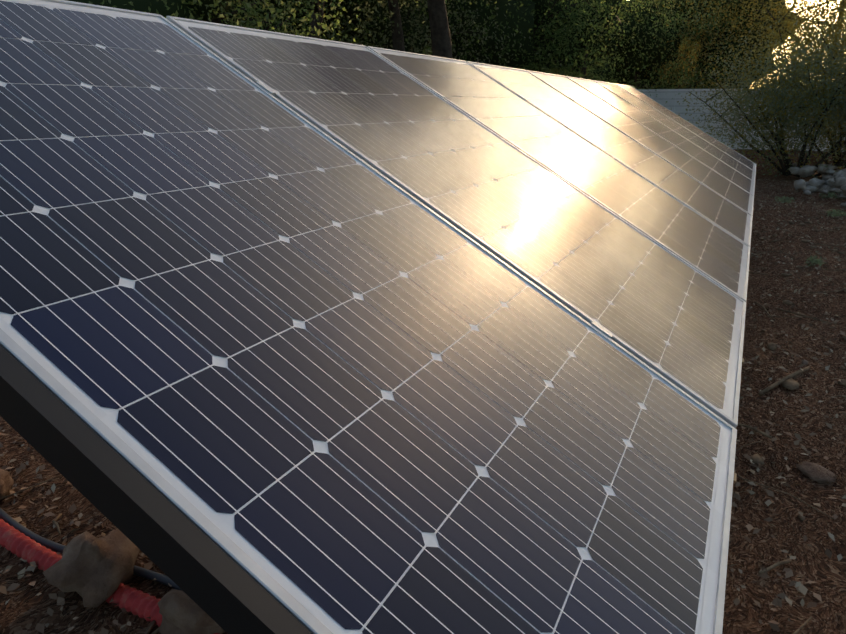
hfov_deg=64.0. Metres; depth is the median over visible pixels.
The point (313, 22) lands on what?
oak
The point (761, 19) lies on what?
backlit tree
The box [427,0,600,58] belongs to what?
oak
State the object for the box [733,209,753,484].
clamps
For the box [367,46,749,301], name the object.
solar panel
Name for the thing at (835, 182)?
rock heap
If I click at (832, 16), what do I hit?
backlit shrub
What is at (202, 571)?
side rails
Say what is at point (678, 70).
bush
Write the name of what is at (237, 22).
foliage
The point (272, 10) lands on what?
hedge
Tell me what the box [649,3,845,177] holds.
bush
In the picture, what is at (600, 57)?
tree
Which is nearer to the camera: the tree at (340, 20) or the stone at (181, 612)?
the stone at (181, 612)
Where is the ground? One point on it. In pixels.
(24, 611)
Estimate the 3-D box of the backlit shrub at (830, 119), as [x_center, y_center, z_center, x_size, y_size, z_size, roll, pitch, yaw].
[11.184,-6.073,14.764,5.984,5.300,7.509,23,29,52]
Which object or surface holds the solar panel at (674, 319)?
on the panel racking
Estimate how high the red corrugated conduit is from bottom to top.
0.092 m
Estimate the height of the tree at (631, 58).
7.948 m
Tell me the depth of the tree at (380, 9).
14.44 m
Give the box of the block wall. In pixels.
[637,88,844,151]
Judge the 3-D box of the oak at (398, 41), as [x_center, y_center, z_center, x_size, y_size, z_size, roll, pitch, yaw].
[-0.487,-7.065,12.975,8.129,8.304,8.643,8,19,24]
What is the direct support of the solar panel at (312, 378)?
on the panel racking
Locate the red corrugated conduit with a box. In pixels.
[0,519,219,633]
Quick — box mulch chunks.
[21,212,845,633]
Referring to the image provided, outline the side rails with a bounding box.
[0,85,756,633]
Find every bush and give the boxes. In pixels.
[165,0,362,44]
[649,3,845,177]
[785,38,845,175]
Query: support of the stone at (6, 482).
on the ground
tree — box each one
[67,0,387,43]
[220,0,424,47]
[227,0,560,68]
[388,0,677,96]
[520,0,732,109]
[567,0,641,79]
[567,0,777,88]
[621,0,822,88]
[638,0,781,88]
[653,0,845,82]
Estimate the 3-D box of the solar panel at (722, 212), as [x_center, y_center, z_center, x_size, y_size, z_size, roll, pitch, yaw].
[1.072,-0.936,3.717,1.650,0.036,0.992,37,28,12]
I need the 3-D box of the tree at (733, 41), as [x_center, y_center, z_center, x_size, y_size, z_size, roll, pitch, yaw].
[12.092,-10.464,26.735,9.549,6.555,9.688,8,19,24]
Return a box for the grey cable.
[0,508,182,590]
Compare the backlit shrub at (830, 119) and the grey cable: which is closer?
the grey cable
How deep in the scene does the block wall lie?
19.87 m
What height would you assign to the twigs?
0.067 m
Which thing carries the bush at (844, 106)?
on the ground
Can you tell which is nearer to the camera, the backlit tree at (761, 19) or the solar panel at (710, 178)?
the solar panel at (710, 178)
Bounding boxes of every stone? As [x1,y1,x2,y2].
[0,469,13,497]
[42,529,139,606]
[157,589,224,633]
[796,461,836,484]
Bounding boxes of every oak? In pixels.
[239,0,430,45]
[250,0,558,53]
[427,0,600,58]
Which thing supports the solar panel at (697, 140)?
on the panel racking
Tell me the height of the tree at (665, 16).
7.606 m
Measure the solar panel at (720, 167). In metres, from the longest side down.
1.650 x 0.992 x 0.036 m
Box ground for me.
[0,149,845,633]
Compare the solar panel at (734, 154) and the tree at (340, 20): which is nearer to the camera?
the solar panel at (734, 154)
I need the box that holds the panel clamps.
[256,82,728,337]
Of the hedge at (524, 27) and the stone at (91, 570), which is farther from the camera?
the hedge at (524, 27)
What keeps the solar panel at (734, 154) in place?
on the panel racking
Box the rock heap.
[789,163,845,206]
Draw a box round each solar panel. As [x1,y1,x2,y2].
[0,0,736,633]
[166,16,745,427]
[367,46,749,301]
[467,61,752,246]
[527,70,753,215]
[566,76,754,195]
[594,80,755,181]
[615,83,755,171]
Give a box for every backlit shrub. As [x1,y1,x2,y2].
[705,0,845,167]
[753,19,845,154]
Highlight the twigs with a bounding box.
[0,188,845,633]

